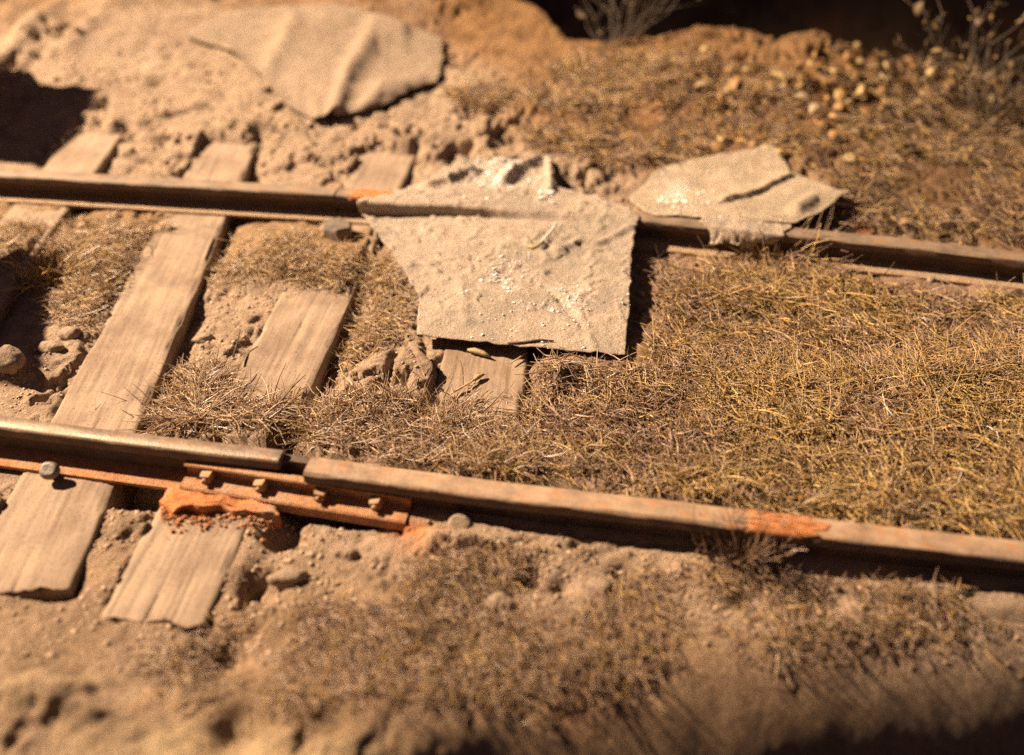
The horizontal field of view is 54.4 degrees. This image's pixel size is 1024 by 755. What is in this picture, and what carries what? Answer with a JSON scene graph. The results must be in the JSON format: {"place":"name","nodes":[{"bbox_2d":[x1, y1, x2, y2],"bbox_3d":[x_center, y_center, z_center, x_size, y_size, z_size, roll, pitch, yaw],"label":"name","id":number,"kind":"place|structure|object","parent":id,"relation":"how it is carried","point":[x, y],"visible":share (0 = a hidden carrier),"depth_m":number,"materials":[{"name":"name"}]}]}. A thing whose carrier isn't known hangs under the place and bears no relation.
{"place":"outdoors","nodes":[
{"label":"outdoors","id":0,"kind":"place"},
{"bbox_2d":[122,346,563,482],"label":"dry grass","id":1,"kind":"structure","parent":0,"point":[330,422],"depth_m":2.80,"materials":[{"name":"plant"}]},
{"bbox_2d":[0,0,1023,754],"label":"ground","id":2,"kind":"structure","parent":0,"point":[720,702],"depth_m":2.77,"materials":[{"name":"soil"}]},
{"bbox_2d":[0,344,25,374],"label":"stone","id":3,"kind":"object","parent":2,"relation":"on","point":[12,360],"visible":1,"depth_m":3.03,"materials":[{"name":"stone"}]},
{"bbox_2d":[37,340,64,353],"bbox_3d":[-1.473,-0.094,3.180,0.096,0.044,0.053,11,36,15],"label":"stone","id":4,"kind":"object","parent":2,"relation":"on","point":[51,346],"visible":0.98,"depth_m":3.16,"materials":[{"name":"stone"}]},
{"bbox_2d":[0,234,109,299],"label":"grass tuft","id":5,"kind":"object","parent":2,"relation":"on","point":[31,275],"visible":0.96,"depth_m":3.56,"materials":[{"name":"plant"}]},
{"bbox_2d":[0,128,125,325],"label":"sleeper","id":6,"kind":"object","parent":2,"relation":"on","point":[89,153],"visible":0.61,"depth_m":4.34,"materials":[{"name":"brown wood"}]},
{"bbox_2d":[57,326,81,340],"bbox_3d":[-1.444,-0.141,3.248,0.076,0.050,0.064,5,35,7],"label":"stone","id":7,"kind":"object","parent":2,"relation":"on","point":[69,333],"visible":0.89,"depth_m":3.23,"materials":[{"name":"stone"}]},
{"bbox_2d":[0,137,258,602],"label":"sleeper","id":8,"kind":"object","parent":2,"relation":"on","point":[49,530],"visible":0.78,"depth_m":3.03,"materials":[{"name":"brown wood"}]},
{"bbox_2d":[39,461,60,479],"bbox_3d":[-1.222,0.252,2.642,0.054,0.048,0.050,11,65,5],"label":"rail spike","id":9,"kind":"object","parent":8,"relation":"on","point":[48,470],"visible":1,"depth_m":2.62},
{"bbox_2d":[0,416,284,489],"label":"rail","id":10,"kind":"object","parent":8,"relation":"on","point":[118,457],"visible":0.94,"depth_m":2.65,"materials":[{"name":"metal"}]},
{"bbox_2d":[0,168,338,221],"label":"rail","id":11,"kind":"object","parent":8,"relation":"on","point":[201,197],"visible":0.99,"depth_m":3.99,"materials":[{"name":"metal"}]},
{"bbox_2d":[191,332,212,343],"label":"stone","id":12,"kind":"object","parent":2,"relation":"on","point":[200,338],"visible":0.95,"depth_m":3.28,"materials":[{"name":"stone"}]},
{"bbox_2d":[94,364,313,443],"bbox_3d":[-0.877,0.071,2.871,0.686,0.227,0.512,-3,35,-5],"label":"grass tuft","id":13,"kind":"object","parent":2,"relation":"on","point":[166,418],"visible":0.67,"depth_m":2.84,"materials":[{"name":"plant"}]},
{"bbox_2d":[0,210,418,384],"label":"dry grass","id":14,"kind":"structure","parent":2,"relation":"on","point":[71,228],"depth_m":3.56,"materials":[{"name":"plant"}]},
{"bbox_2d":[232,330,240,356],"bbox_3d":[-0.867,-0.108,3.132,0.008,0.025,0.125,-2,35,-2],"label":"straw","id":15,"kind":"object","parent":2,"relation":"on","point":[234,352],"visible":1,"depth_m":3.13,"materials":[{"name":"brown plant"}]},
{"bbox_2d":[99,150,416,639],"bbox_3d":[-0.686,-0.176,3.445,0.259,0.175,2.816,3,35,5],"label":"sleeper","id":16,"kind":"object","parent":2,"relation":"on","point":[176,577],"visible":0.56,"depth_m":2.82,"materials":[{"name":"brown wood"}]},
{"bbox_2d":[159,487,280,541],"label":"rust slab","id":17,"kind":"structure","parent":16,"relation":"on","point":[173,502],"depth_m":2.54,"materials":[{"name":"metal"}]},
{"bbox_2d":[323,217,351,241],"bbox_3d":[-0.667,-0.563,3.813,0.107,0.064,0.128,-5,35,-6],"label":"stone","id":18,"kind":"object","parent":16,"relation":"on","point":[338,228],"visible":0.95,"depth_m":3.77,"materials":[{"name":"stone"}]},
{"bbox_2d":[0,270,550,421],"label":"soil crumbs","id":19,"kind":"object","parent":2,"relation":"on","point":[190,342],"visible":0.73,"depth_m":3.25,"materials":[{"name":"soil"}]},
{"bbox_2d":[266,566,307,588],"bbox_3d":[-0.532,0.476,2.360,0.097,0.044,0.056,-5,35,-7],"label":"stone","id":20,"kind":"object","parent":2,"relation":"on","point":[286,577],"visible":1,"depth_m":2.34,"materials":[{"name":"stone"}]},
{"bbox_2d":[0,473,582,674],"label":"soil crumbs","id":21,"kind":"object","parent":2,"relation":"on","point":[311,554],"visible":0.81,"depth_m":2.29,"materials":[{"name":"soil"}]},
{"bbox_2d":[182,4,444,119],"bbox_3d":[-0.942,-1.728,5.202,1.004,0.210,1.454,-26,43,-32],"label":"cloth sheet","id":22,"kind":"object","parent":2,"relation":"on","point":[313,61],"visible":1,"depth_m":5.15,"materials":[{"name":"fabric"}]},
{"bbox_2d":[0,41,636,206],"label":"soil crumbs","id":23,"kind":"object","parent":2,"relation":"on","point":[229,126],"visible":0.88,"depth_m":4.77,"materials":[{"name":"soil"}]},
{"bbox_2d":[346,354,514,437],"bbox_3d":[-0.210,0.058,2.876,0.488,0.223,0.446,6,35,8],"label":"grass tuft","id":24,"kind":"object","parent":2,"relation":"on","point":[467,399],"visible":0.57,"depth_m":2.88,"materials":[{"name":"plant"}]},
{"bbox_2d":[447,514,471,529],"bbox_3d":[-0.131,0.371,2.480,0.062,0.049,0.058,13,65,3],"label":"stone","id":25,"kind":"object","parent":2,"relation":"on","point":[458,521],"visible":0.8,"depth_m":2.46,"materials":[{"name":"stone"}]},
{"bbox_2d":[435,339,527,428],"bbox_3d":[-0.056,-0.250,3.550,0.274,0.174,1.715,2,35,3],"label":"sleeper","id":26,"kind":"object","parent":2,"relation":"on","point":[496,368],"visible":0.16,"depth_m":3.06,"materials":[{"name":"brown wood"}]},
{"bbox_2d":[449,373,484,394],"bbox_3d":[-0.134,0.020,2.997,0.016,0.014,0.145,25,42,32],"label":"straw","id":27,"kind":"object","parent":26,"relation":"on","point":[478,376],"visible":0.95,"depth_m":3.01,"materials":[{"name":"plant"}]},
{"bbox_2d":[467,348,490,356],"bbox_3d":[-0.101,-0.079,3.138,0.086,0.017,0.020,17,39,23],"label":"seed husk","id":28,"kind":"object","parent":26,"relation":"on","point":[477,351],"visible":1,"depth_m":3.13,"materials":[{"name":"plant"}]},
{"bbox_2d":[510,352,527,363],"bbox_3d":[0.022,-0.061,3.112,0.006,0.005,0.081,26,43,32],"label":"straw","id":29,"kind":"object","parent":26,"relation":"on","point":[518,357],"visible":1,"depth_m":3.11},
{"bbox_2d":[335,188,1023,289],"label":"rail","id":30,"kind":"object","parent":26,"relation":"on","point":[964,265],"visible":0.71,"depth_m":3.59,"materials":[{"name":"metal"}]},
{"bbox_2d":[357,154,639,354],"bbox_3d":[0.005,-0.511,3.630,0.968,0.096,1.617,-11,37,-16],"label":"tarpaulin","id":31,"kind":"object","parent":30,"relation":"on","point":[454,238],"visible":1,"depth_m":3.54,"materials":[{"name":"fabric"}]},
{"bbox_2d":[508,339,553,343],"bbox_3d":[0.059,-0.113,3.116,0.145,0.011,0.017,-1,35,-2],"label":"straw","id":32,"kind":"object","parent":31,"relation":"on","point":[528,341],"visible":1,"depth_m":3.11,"materials":[{"name":"brown plant"}]},
{"bbox_2d":[525,240,543,249],"bbox_3d":[0.083,-0.474,3.569,0.070,0.025,0.034,-3,35,-4],"label":"seed husk","id":33,"kind":"object","parent":31,"relation":"on","point":[536,246],"visible":1,"depth_m":3.56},
{"bbox_2d":[541,222,555,240],"bbox_3d":[0.134,-0.528,3.640,0.011,0.008,0.199,12,37,17],"label":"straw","id":34,"kind":"object","parent":31,"relation":"on","point":[547,234],"visible":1,"depth_m":3.64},
{"bbox_2d":[630,146,851,223],"bbox_3d":[0.924,-0.770,4.012,0.871,0.097,0.805,6,35,8],"label":"cloth sheet","id":35,"kind":"object","parent":30,"relation":"on","point":[766,182],"visible":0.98,"depth_m":4.04,"materials":[{"name":"fabric"}]},
{"bbox_2d":[699,211,794,253],"bbox_3d":[0.864,-0.528,3.683,0.349,0.104,0.181,6,35,8],"label":"cloth scrap","id":36,"kind":"object","parent":30,"relation":"on","point":[718,229],"visible":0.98,"depth_m":3.63,"materials":[{"name":"fabric"}]},
{"bbox_2d":[484,592,514,612],"bbox_3d":[-0.030,0.512,2.269,0.064,0.039,0.052,-15,38,-21],"label":"stone","id":37,"kind":"object","parent":2,"relation":"on","point":[504,598],"visible":0.85,"depth_m":2.25,"materials":[{"name":"stone"}]},
{"bbox_2d":[444,47,753,160],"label":"soil crumbs","id":38,"kind":"object","parent":2,"relation":"on","point":[560,113],"visible":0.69,"depth_m":4.72,"materials":[{"name":"soil"}]},
{"bbox_2d":[586,577,611,595],"bbox_3d":[0.201,0.484,2.307,0.061,0.030,0.044,20,40,26],"label":"stone","id":39,"kind":"object","parent":2,"relation":"on","point":[602,584],"visible":0.92,"depth_m":2.29,"materials":[{"name":"stone"}]},
{"bbox_2d":[577,0,699,49],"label":"shrub","id":40,"kind":"object","parent":2,"relation":"on","point":[580,14],"visible":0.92,"depth_m":5.16,"materials":[{"name":"brown plant"}]},
{"bbox_2d":[303,457,1023,589],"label":"rail","id":41,"kind":"object","parent":2,"relation":"on","point":[867,550],"visible":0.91,"depth_m":2.40,"materials":[{"name":"metal"}]},
{"bbox_2d":[179,454,411,530],"bbox_3d":[-0.552,0.268,2.591,0.620,0.094,0.160,7,36,10],"label":"joint bar","id":42,"kind":"object","parent":41,"relation":"attached to","point":[289,490],"visible":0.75,"depth_m":2.55,"materials":[{"name":"metal"}]},
{"bbox_2d":[683,72,699,83],"bbox_3d":[0.880,-1.450,4.816,0.106,0.054,0.032,0,20,-28],"label":"dry leaf","id":43,"kind":"object","parent":2,"relation":"on","point":[695,74],"visible":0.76,"depth_m":4.81,"materials":[{"name":"plant"}]},
{"bbox_2d":[377,245,1023,540],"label":"dry grass","id":44,"kind":"structure","parent":2,"relation":"on","point":[706,432],"depth_m":2.81,"materials":[{"name":"plant"}]},
{"bbox_2d":[728,366,737,378],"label":"dry leaf","id":45,"kind":"object","parent":44,"relation":"on","point":[729,368],"visible":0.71,"depth_m":2.96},
{"bbox_2d":[695,81,712,87],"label":"dry leaf","id":46,"kind":"object","parent":2,"relation":"on","point":[704,83],"visible":1,"depth_m":4.74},
{"bbox_2d":[700,57,714,62],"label":"dry leaf","id":47,"kind":"object","parent":2,"relation":"on","point":[706,58],"visible":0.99,"depth_m":4.91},
{"bbox_2d":[711,142,723,153],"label":"dry leaf","id":48,"kind":"object","parent":2,"relation":"on","point":[717,150],"visible":0.8,"depth_m":4.37,"materials":[{"name":"plant"}]},
{"bbox_2d":[717,95,723,106],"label":"dry leaf","id":49,"kind":"object","parent":2,"relation":"on","point":[722,102],"visible":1,"depth_m":4.68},
{"bbox_2d":[724,32,734,41],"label":"dry leaf","id":50,"kind":"object","parent":2,"relation":"on","point":[729,35],"visible":1,"depth_m":5.13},
{"bbox_2d":[728,76,739,93],"bbox_3d":[1.056,-1.389,4.726,0.058,0.032,0.110,4,68,52],"label":"dry leaf","id":51,"kind":"object","parent":2,"relation":"on","point":[735,80],"visible":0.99,"depth_m":4.73,"materials":[{"name":"plant"}]},
{"bbox_2d":[742,49,747,59],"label":"dry leaf","id":52,"kind":"object","parent":2,"relation":"on","point":[744,53],"visible":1,"depth_m":5.01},
{"bbox_2d":[708,0,784,34],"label":"shrub","id":53,"kind":"object","parent":2,"relation":"on","point":[737,15],"visible":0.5,"depth_m":7.98,"materials":[{"name":"brown plant"}]},
{"bbox_2d":[676,496,819,591],"bbox_3d":[0.555,0.370,2.344,0.334,0.170,0.286,6,35,8],"label":"grass tuft","id":54,"kind":"object","parent":2,"relation":"on","point":[757,550],"visible":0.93,"depth_m":2.36,"materials":[{"name":"plant"}]},
{"bbox_2d":[501,537,1023,678],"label":"soil crumbs","id":55,"kind":"object","parent":2,"relation":"on","point":[692,612],"visible":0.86,"depth_m":2.28,"materials":[{"name":"soil"}]},
{"bbox_2d":[694,193,857,276],"bbox_3d":[0.978,-0.516,3.619,0.615,0.239,0.467,6,35,8],"label":"grass tuft","id":56,"kind":"object","parent":2,"relation":"on","point":[758,248],"visible":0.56,"depth_m":3.61,"materials":[{"name":"plant"}]},
{"bbox_2d":[772,72,786,89],"bbox_3d":[1.288,-1.425,4.764,0.110,0.031,0.063,55,11,10],"label":"dry leaf","id":57,"kind":"object","parent":2,"relation":"on","point":[779,76],"visible":0.97,"depth_m":4.75,"materials":[{"name":"plant"}]},
{"bbox_2d":[795,92,812,102],"bbox_3d":[1.361,-1.304,4.647,0.096,0.029,0.044,21,62,15],"label":"dry leaf","id":58,"kind":"object","parent":2,"relation":"on","point":[809,99],"visible":0.93,"depth_m":4.65,"materials":[{"name":"plant"}]},
{"bbox_2d":[800,72,811,79],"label":"dry leaf","id":59,"kind":"object","parent":2,"relation":"on","point":[809,76],"visible":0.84,"depth_m":4.78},
{"bbox_2d":[799,78,815,88],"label":"dry leaf","id":60,"kind":"object","parent":2,"relation":"on","point":[807,80],"visible":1,"depth_m":4.74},
{"bbox_2d":[809,103,821,113],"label":"dry leaf","id":61,"kind":"object","parent":2,"relation":"on","point":[813,107],"visible":0.99,"depth_m":4.56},
{"bbox_2d":[812,47,820,56],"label":"dry leaf","id":62,"kind":"object","parent":2,"relation":"on","point":[814,53],"visible":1,"depth_m":4.98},
{"bbox_2d":[812,95,824,99],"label":"dry leaf","id":63,"kind":"object","parent":2,"relation":"on","point":[817,97],"visible":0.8,"depth_m":4.65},
{"bbox_2d":[813,63,823,69],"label":"dry leaf","id":64,"kind":"object","parent":2,"relation":"on","point":[819,65],"visible":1,"depth_m":4.86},
{"bbox_2d":[813,118,825,126],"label":"dry leaf","id":65,"kind":"object","parent":2,"relation":"on","point":[821,122],"visible":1,"depth_m":4.49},
{"bbox_2d":[813,116,828,121],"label":"dry leaf","id":66,"kind":"object","parent":65,"relation":"on","point":[817,117],"visible":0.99,"depth_m":4.50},
{"bbox_2d":[819,58,829,64],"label":"dry leaf","id":67,"kind":"object","parent":2,"relation":"on","point":[824,60],"visible":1,"depth_m":4.92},
{"bbox_2d":[823,98,829,105],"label":"dry leaf","id":68,"kind":"object","parent":2,"relation":"on","point":[825,101],"visible":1,"depth_m":4.65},
{"label":"dry leaf","id":69,"kind":"object","parent":68,"relation":"on","visible":0},
{"bbox_2d":[822,83,831,95],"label":"dry leaf","id":70,"kind":"object","parent":69,"relation":"on","point":[828,90],"visible":1,"depth_m":4.71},
{"bbox_2d":[829,129,838,138],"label":"dry leaf","id":71,"kind":"object","parent":2,"relation":"on","point":[835,131],"visible":0.93,"depth_m":4.41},
{"bbox_2d":[832,101,842,109],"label":"dry leaf","id":72,"kind":"object","parent":2,"relation":"on","point":[837,105],"visible":0.96,"depth_m":4.62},
{"bbox_2d":[834,89,844,101],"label":"dry leaf","id":73,"kind":"object","parent":2,"relation":"on","point":[840,92],"visible":0.89,"depth_m":4.68,"materials":[{"name":"plant"}]},
{"bbox_2d":[843,49,849,59],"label":"dry leaf","id":74,"kind":"object","parent":2,"relation":"on","point":[845,55],"visible":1,"depth_m":4.98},
{"bbox_2d":[842,153,855,161],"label":"dry leaf","id":75,"kind":"object","parent":2,"relation":"on","point":[850,155],"visible":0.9,"depth_m":4.26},
{"bbox_2d":[841,44,857,48],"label":"dry leaf","id":76,"kind":"object","parent":2,"relation":"on","point":[849,45],"visible":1,"depth_m":5.03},
{"bbox_2d":[845,56,856,64],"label":"dry leaf","id":77,"kind":"object","parent":2,"relation":"on","point":[851,59],"visible":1,"depth_m":4.94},
{"bbox_2d":[851,129,862,138],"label":"dry leaf","id":78,"kind":"object","parent":2,"relation":"on","point":[859,133],"visible":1,"depth_m":4.41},
{"bbox_2d":[854,42,860,48],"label":"dry leaf","id":79,"kind":"object","parent":2,"relation":"on","point":[857,44],"visible":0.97,"depth_m":5.07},
{"bbox_2d":[853,94,865,99],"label":"dry leaf","id":80,"kind":"object","parent":2,"relation":"on","point":[863,96],"visible":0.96,"depth_m":4.67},
{"bbox_2d":[857,86,863,96],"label":"dry leaf","id":81,"kind":"object","parent":80,"relation":"on","point":[859,90],"visible":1,"depth_m":4.67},
{"bbox_2d":[854,58,866,66],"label":"dry leaf","id":82,"kind":"object","parent":2,"relation":"on","point":[861,61],"visible":1,"depth_m":4.93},
{"bbox_2d":[856,157,870,163],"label":"dry leaf","id":83,"kind":"object","parent":2,"relation":"on","point":[862,158],"visible":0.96,"depth_m":4.25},
{"bbox_2d":[860,85,867,97],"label":"dry leaf","id":84,"kind":"object","parent":2,"relation":"on","point":[865,90],"visible":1,"depth_m":4.67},
{"bbox_2d":[866,64,885,71],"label":"dry leaf","id":85,"kind":"object","parent":2,"relation":"on","point":[877,66],"visible":1,"depth_m":4.87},
{"bbox_2d":[874,90,884,98],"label":"dry leaf","id":86,"kind":"object","parent":2,"relation":"on","point":[878,95],"visible":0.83,"depth_m":4.72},
{"bbox_2d":[896,218,910,223],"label":"dry leaf","id":87,"kind":"object","parent":2,"relation":"on","point":[902,221],"visible":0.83,"depth_m":3.90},
{"bbox_2d":[898,78,910,87],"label":"dry leaf","id":88,"kind":"object","parent":2,"relation":"on","point":[903,80],"visible":0.56,"depth_m":4.80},
{"bbox_2d":[903,55,918,64],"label":"dry leaf","id":89,"kind":"object","parent":2,"relation":"on","point":[910,60],"visible":0.67,"depth_m":4.96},
{"bbox_2d":[904,149,923,153],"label":"dry leaf","id":90,"kind":"object","parent":2,"relation":"on","point":[915,151],"visible":0.96,"depth_m":4.26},
{"bbox_2d":[920,129,929,143],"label":"dry leaf","id":91,"kind":"object","parent":2,"relation":"on","point":[923,132],"visible":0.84,"depth_m":4.44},
{"bbox_2d":[919,144,931,154],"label":"dry leaf","id":92,"kind":"object","parent":2,"relation":"on","point":[927,147],"visible":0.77,"depth_m":4.31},
{"bbox_2d":[926,276,934,282],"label":"stone","id":93,"kind":"object","parent":2,"relation":"on","point":[930,279],"visible":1,"depth_m":3.52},
{"bbox_2d":[891,570,972,597],"bbox_3d":[0.975,0.482,2.334,0.198,0.027,0.080,16,38,21],"label":"stone","id":94,"kind":"object","parent":2,"relation":"on","point":[928,576],"visible":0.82,"depth_m":2.33,"materials":[{"name":"stone"}]},
{"bbox_2d":[875,0,1023,127],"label":"shrub","id":95,"kind":"object","parent":2,"relation":"on","point":[970,70],"visible":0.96,"depth_m":4.57,"materials":[{"name":"brown plant"}]},
{"bbox_2d":[119,528,1023,740],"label":"dry grass","id":96,"kind":"structure","parent":0,"point":[327,653],"depth_m":2.19,"materials":[{"name":"plant"}]},
{"bbox_2d":[431,38,820,173],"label":"dry grass","id":97,"kind":"structure","parent":0,"point":[476,95],"depth_m":4.70,"materials":[{"name":"plant"}]},
{"bbox_2d":[693,85,702,94],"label":"dry leaf","id":98,"kind":"object","parent":97,"relation":"on","point":[697,88],"visible":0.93,"depth_m":4.70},
{"bbox_2d":[745,86,758,96],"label":"dry leaf","id":99,"kind":"object","parent":97,"relation":"on","point":[754,89],"visible":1,"depth_m":4.70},
{"bbox_2d":[637,291,644,296],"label":"stone","id":100,"kind":"object","parent":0,"point":[641,293],"visible":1,"depth_m":3.42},
{"bbox_2d":[748,48,1023,249],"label":"dry grass","id":101,"kind":"structure","parent":0,"point":[950,144],"depth_m":4.29,"materials":[{"name":"plant"}]},
{"bbox_2d":[750,129,764,141],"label":"dry leaf","id":102,"kind":"object","parent":101,"relation":"on","point":[757,131],"visible":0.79,"depth_m":4.45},
{"bbox_2d":[833,70,849,78],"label":"dry leaf","id":103,"kind":"object","parent":101,"relation":"on","point":[839,72],"visible":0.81,"depth_m":4.77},
{"bbox_2d":[829,68,838,76],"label":"dry leaf","id":104,"kind":"object","parent":103,"relation":"on","point":[832,70],"visible":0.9,"depth_m":4.82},
{"bbox_2d":[846,64,853,71],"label":"dry leaf","id":105,"kind":"object","parent":101,"relation":"on","point":[848,66],"visible":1,"depth_m":4.82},
{"bbox_2d":[853,68,860,75],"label":"dry leaf","id":106,"kind":"object","parent":101,"relation":"on","point":[854,71],"visible":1,"depth_m":4.80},
{"bbox_2d":[859,108,872,119],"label":"dry leaf","id":107,"kind":"object","parent":101,"relation":"on","point":[867,112],"visible":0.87,"depth_m":4.54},
{"bbox_2d":[896,143,917,148],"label":"dry leaf","id":108,"kind":"object","parent":101,"relation":"on","point":[908,145],"visible":0.9,"depth_m":4.30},
{"bbox_2d":[910,98,922,103],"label":"dry leaf","id":109,"kind":"object","parent":101,"relation":"on","point":[917,100],"visible":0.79,"depth_m":4.67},
{"bbox_2d":[926,67,933,78],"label":"dry leaf","id":110,"kind":"object","parent":101,"relation":"on","point":[929,71],"visible":0.74,"depth_m":4.89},
{"bbox_2d":[945,78,954,84],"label":"dry leaf","id":111,"kind":"object","parent":101,"relation":"on","point":[952,82],"visible":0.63,"depth_m":4.87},
{"bbox_2d":[951,92,957,106],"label":"dry leaf","id":112,"kind":"object","parent":101,"relation":"on","point":[955,99],"visible":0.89,"depth_m":4.79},
{"bbox_2d":[957,146,973,151],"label":"dry leaf","id":113,"kind":"object","parent":101,"relation":"on","point":[970,148],"visible":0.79,"depth_m":4.33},
{"bbox_2d":[986,95,998,103],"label":"dry leaf","id":114,"kind":"object","parent":101,"relation":"on","point":[993,97],"visible":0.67,"depth_m":4.78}
]}

